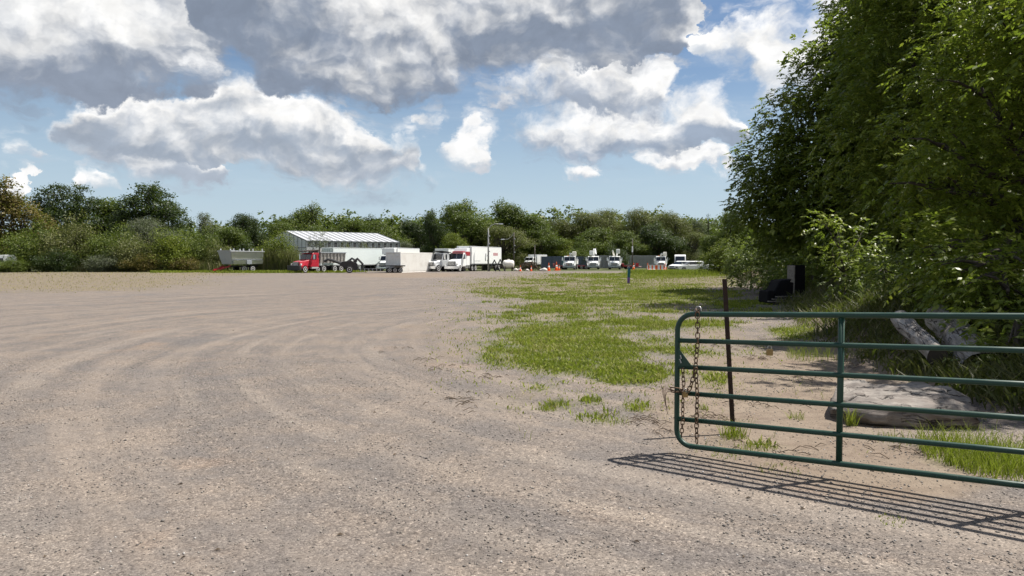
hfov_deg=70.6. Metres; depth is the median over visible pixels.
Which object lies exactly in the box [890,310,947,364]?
log
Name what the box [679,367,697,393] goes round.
hanging chain
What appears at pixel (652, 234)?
tree
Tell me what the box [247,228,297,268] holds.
bush
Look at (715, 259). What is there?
bush
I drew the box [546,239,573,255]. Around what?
tree
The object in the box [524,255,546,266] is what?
box truck
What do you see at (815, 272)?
bush
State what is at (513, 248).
lamp post
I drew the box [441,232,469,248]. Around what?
tree
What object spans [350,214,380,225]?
tree
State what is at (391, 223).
woodland
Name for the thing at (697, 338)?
hanging chain
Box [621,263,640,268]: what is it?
flat trailer
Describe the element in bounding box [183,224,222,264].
bush
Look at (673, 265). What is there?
parked car
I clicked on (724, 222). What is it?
tree
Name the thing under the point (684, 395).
padlock
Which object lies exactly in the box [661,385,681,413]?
tie wire
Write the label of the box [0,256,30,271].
bush
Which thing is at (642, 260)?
sheet fence
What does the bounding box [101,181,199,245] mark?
tree
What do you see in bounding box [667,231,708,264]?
willow tree
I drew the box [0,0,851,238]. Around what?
sky
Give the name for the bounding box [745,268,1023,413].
undergrowth
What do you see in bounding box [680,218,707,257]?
willow tree
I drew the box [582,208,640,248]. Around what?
willow tree
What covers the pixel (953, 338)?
log
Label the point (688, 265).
parked car
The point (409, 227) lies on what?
tree
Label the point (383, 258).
box truck
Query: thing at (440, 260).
truck
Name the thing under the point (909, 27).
box elder tree
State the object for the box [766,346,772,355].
padlock
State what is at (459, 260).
semi truck
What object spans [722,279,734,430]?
steel post
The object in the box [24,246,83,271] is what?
bush
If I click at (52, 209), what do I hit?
tree
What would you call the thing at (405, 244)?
willow tree
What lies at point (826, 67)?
box elder tree
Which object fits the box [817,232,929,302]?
bush
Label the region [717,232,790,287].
bush
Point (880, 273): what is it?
bush
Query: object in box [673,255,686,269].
delivery van
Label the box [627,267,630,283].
marker stake
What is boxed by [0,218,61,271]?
bush
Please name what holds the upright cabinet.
on the ground at (266, 322)
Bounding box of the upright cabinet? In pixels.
[787,265,804,295]
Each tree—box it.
[0,174,27,254]
[0,191,63,270]
[25,182,103,245]
[52,196,131,245]
[92,208,138,265]
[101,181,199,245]
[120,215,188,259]
[195,211,222,242]
[213,225,250,267]
[219,212,255,264]
[245,218,272,250]
[248,221,297,249]
[265,200,329,235]
[326,218,369,232]
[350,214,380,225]
[356,220,415,247]
[397,216,434,251]
[400,240,411,247]
[420,206,449,252]
[431,196,514,267]
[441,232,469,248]
[477,224,538,267]
[481,197,551,264]
[522,219,573,265]
[528,217,583,248]
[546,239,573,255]
[567,210,617,252]
[573,226,633,255]
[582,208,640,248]
[609,230,652,254]
[620,206,677,251]
[636,219,692,264]
[656,210,703,263]
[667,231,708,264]
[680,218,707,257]
[695,235,720,261]
[697,210,748,268]
[705,214,712,236]
[719,0,920,274]
[748,0,1023,271]
[788,0,1023,279]
[860,0,1023,342]
[957,0,1023,109]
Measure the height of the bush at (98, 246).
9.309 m
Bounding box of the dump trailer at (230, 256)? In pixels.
[212,248,264,270]
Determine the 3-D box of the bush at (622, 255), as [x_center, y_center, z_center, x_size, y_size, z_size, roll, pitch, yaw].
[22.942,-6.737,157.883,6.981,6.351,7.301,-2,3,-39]
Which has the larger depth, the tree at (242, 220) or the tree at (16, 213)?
the tree at (242, 220)
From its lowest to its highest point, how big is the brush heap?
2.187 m
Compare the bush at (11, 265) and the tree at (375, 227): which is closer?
the bush at (11, 265)
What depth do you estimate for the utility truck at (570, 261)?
135.43 m
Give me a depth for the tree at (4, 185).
117.56 m
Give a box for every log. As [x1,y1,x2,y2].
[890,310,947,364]
[925,304,996,370]
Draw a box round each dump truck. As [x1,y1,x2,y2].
[287,250,346,272]
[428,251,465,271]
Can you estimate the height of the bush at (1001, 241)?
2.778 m
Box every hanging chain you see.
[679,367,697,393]
[680,367,684,437]
[693,308,699,443]
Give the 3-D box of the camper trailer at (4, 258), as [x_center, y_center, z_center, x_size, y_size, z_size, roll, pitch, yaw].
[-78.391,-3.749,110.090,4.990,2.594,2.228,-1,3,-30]
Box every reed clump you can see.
[39,264,144,271]
[145,260,228,271]
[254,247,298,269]
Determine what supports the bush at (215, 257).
on the ground at (266, 322)
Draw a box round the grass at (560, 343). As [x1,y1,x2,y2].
[0,269,1023,527]
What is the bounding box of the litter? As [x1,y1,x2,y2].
[0,329,943,571]
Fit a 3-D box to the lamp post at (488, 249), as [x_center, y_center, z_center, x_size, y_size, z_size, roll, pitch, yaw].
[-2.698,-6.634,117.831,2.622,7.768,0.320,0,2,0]
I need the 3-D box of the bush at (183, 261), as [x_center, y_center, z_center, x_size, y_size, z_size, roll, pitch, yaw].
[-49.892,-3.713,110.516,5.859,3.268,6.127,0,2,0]
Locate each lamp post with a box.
[487,223,502,270]
[501,232,514,268]
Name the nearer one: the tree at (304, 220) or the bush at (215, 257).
the bush at (215, 257)
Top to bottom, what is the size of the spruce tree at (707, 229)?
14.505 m
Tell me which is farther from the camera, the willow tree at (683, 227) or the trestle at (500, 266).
the willow tree at (683, 227)
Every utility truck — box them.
[562,252,577,269]
[586,249,600,268]
[607,249,621,269]
[654,252,667,268]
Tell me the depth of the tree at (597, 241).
168.62 m
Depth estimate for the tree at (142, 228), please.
125.34 m
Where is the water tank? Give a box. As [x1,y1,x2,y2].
[503,259,513,270]
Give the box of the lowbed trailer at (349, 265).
[324,257,404,272]
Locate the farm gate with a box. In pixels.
[674,312,1023,488]
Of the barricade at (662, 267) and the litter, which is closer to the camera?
the litter
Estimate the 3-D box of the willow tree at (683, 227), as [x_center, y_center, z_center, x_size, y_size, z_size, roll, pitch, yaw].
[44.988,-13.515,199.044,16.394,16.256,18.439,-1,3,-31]
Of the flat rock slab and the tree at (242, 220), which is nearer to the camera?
the flat rock slab
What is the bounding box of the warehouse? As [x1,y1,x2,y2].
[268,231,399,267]
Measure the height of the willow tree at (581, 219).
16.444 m
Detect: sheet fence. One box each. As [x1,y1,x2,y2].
[541,256,590,267]
[591,255,658,267]
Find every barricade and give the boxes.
[647,265,655,269]
[656,265,665,269]
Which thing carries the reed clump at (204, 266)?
on the ground at (266, 322)
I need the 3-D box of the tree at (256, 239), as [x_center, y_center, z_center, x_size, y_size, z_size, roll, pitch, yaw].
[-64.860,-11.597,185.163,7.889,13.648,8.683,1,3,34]
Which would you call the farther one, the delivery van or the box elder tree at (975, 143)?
the delivery van
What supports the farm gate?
attached to the gate post
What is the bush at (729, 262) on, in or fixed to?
on the ground at (266, 322)
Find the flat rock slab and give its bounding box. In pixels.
[829,379,979,427]
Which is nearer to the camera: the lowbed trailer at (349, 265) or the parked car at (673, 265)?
the lowbed trailer at (349, 265)
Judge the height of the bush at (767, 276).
3.611 m
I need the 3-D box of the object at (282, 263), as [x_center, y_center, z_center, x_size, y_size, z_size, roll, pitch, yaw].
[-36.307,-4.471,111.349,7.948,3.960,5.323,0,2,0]
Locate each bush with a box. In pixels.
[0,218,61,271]
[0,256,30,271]
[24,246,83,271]
[31,209,106,267]
[76,220,137,270]
[77,252,121,271]
[104,232,160,271]
[118,252,165,271]
[136,227,198,270]
[166,254,203,270]
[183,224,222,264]
[198,240,237,269]
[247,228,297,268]
[284,245,300,260]
[565,242,592,262]
[605,244,634,267]
[694,236,734,272]
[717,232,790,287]
[723,247,744,276]
[735,245,806,293]
[760,232,853,289]
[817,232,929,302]
[849,220,965,311]
[890,214,1023,319]
[911,226,1023,335]
[942,297,1023,371]
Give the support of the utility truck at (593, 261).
on the ground at (266, 322)
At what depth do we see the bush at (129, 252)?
110.38 m
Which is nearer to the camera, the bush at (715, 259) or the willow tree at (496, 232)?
the bush at (715, 259)
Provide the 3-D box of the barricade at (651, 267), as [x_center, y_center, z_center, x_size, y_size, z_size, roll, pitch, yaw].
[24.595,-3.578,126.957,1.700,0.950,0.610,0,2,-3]
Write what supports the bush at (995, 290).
on the ground at (266, 322)
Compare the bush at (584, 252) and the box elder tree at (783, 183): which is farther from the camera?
the bush at (584, 252)
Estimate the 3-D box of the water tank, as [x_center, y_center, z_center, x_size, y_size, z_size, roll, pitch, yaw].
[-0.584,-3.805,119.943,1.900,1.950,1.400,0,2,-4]
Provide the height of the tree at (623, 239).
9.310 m
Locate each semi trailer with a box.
[322,248,383,270]
[435,249,474,269]
[457,246,501,269]
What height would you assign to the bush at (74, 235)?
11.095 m
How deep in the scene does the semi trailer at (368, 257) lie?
118.56 m
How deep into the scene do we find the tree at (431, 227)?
178.02 m
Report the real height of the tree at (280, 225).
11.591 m
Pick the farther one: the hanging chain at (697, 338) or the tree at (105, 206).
the tree at (105, 206)
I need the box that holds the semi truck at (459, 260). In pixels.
[444,247,476,271]
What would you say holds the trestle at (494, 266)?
on the ground at (266, 322)
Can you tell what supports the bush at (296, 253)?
on the ground at (266, 322)
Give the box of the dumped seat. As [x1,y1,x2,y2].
[759,279,792,302]
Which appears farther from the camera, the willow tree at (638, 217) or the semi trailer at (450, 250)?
the willow tree at (638, 217)
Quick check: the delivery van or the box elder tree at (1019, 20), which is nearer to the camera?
the box elder tree at (1019, 20)
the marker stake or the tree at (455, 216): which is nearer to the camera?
the marker stake
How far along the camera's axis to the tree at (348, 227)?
189.16 m
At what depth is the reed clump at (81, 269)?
111.41 m
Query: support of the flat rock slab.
on the ground at (266, 322)
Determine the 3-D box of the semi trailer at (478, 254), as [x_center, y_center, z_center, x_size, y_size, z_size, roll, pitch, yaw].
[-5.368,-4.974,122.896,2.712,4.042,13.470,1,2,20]
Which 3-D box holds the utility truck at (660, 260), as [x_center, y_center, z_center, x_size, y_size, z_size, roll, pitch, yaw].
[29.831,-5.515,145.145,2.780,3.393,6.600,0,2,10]
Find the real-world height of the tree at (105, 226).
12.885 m
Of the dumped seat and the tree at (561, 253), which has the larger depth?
the tree at (561, 253)
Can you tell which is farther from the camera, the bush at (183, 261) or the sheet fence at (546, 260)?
the sheet fence at (546, 260)
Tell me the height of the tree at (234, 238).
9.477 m
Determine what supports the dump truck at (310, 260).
on the ground at (266, 322)
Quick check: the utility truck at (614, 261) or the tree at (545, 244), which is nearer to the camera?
the utility truck at (614, 261)
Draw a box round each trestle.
[488,260,499,270]
[495,259,505,270]
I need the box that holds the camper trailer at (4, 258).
[0,255,16,261]
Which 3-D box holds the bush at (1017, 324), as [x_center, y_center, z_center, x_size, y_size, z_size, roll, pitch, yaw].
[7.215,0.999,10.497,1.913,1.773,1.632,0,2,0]
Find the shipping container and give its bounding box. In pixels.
[386,252,435,272]
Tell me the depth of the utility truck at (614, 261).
137.27 m
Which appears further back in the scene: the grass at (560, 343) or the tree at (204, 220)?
the tree at (204, 220)
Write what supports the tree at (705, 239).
on the ground at (266, 322)
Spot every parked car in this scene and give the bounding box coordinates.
[668,261,687,269]
[675,261,705,269]
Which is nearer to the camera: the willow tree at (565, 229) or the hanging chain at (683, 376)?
the hanging chain at (683, 376)
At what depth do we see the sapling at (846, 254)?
23.06 m
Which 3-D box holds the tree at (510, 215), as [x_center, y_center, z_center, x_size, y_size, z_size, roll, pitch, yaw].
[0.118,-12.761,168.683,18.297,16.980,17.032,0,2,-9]
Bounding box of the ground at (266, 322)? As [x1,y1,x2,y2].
[0,264,1023,575]
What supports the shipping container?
on the ground at (266, 322)
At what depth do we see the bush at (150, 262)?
109.19 m
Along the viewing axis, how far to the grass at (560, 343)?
16.49 m
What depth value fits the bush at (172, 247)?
111.20 m
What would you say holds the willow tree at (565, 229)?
on the ground at (266, 322)
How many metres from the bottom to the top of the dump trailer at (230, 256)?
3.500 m
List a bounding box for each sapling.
[304,230,331,263]
[800,209,887,296]
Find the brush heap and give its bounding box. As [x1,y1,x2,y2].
[517,260,541,270]
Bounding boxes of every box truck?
[376,248,419,270]
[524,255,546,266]
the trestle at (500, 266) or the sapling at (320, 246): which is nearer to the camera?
the trestle at (500, 266)
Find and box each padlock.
[682,388,687,397]
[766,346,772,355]
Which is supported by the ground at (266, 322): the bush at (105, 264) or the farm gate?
the bush at (105, 264)
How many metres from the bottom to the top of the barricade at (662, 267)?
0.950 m
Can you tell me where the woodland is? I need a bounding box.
[1,204,1019,265]
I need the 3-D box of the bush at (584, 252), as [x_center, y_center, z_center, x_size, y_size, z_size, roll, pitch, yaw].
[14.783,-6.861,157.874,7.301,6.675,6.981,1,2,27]
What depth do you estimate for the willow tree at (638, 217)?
195.69 m

